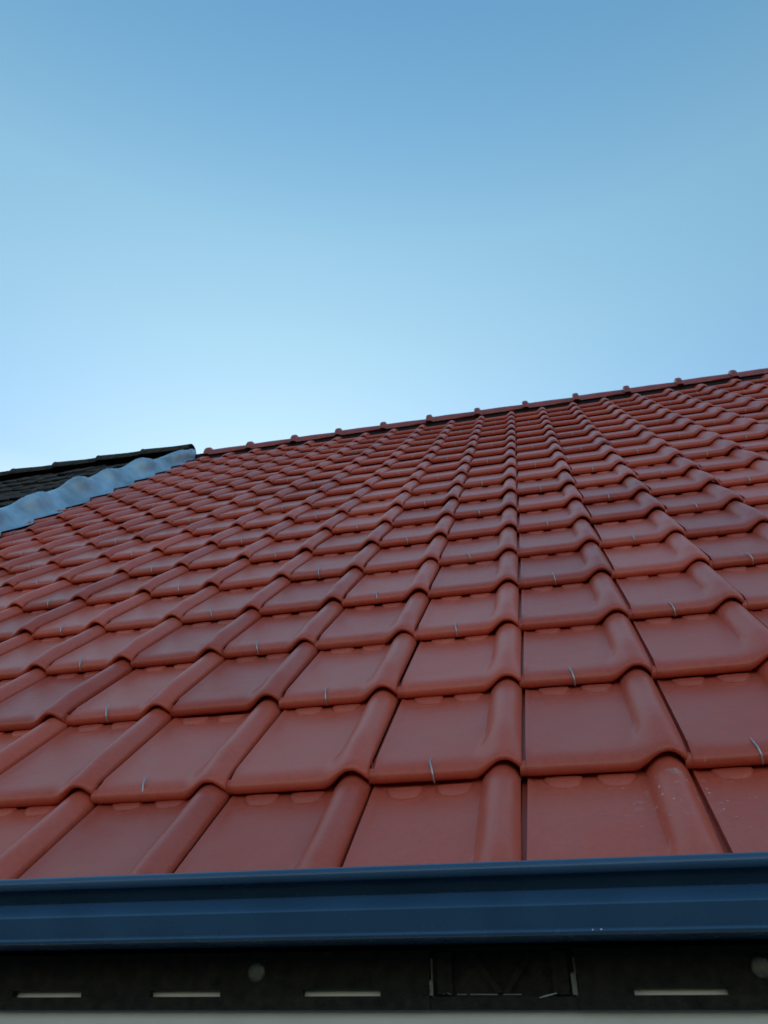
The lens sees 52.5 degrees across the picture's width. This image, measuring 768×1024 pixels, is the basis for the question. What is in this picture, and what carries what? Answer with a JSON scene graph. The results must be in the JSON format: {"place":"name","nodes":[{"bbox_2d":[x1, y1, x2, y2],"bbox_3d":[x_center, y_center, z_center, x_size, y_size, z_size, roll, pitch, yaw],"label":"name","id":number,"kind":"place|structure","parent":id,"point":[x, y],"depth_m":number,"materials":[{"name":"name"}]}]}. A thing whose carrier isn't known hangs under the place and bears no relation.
{"place":"outdoors","nodes":[
{"label":"outdoors","id":0,"kind":"place"},
{"bbox_2d":[0,444,195,532],"bbox_3d":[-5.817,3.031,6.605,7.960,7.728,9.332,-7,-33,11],"label":"dark roofed house","id":1,"kind":"structure","parent":0,"point":[16,484],"depth_m":7.83,"materials":[{"name":"concrete"}]},
{"bbox_2d":[0,368,767,1023],"bbox_3d":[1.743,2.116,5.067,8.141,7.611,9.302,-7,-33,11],"label":"red roofed house","id":2,"kind":"structure","parent":0,"point":[452,718],"depth_m":1.58,"materials":[{"name":"tile"}]},
{"bbox_2d":[0,0,767,471],"label":"sky","id":3,"kind":"structure","parent":0,"point":[224,223],"materials":[{"name":"blue"}]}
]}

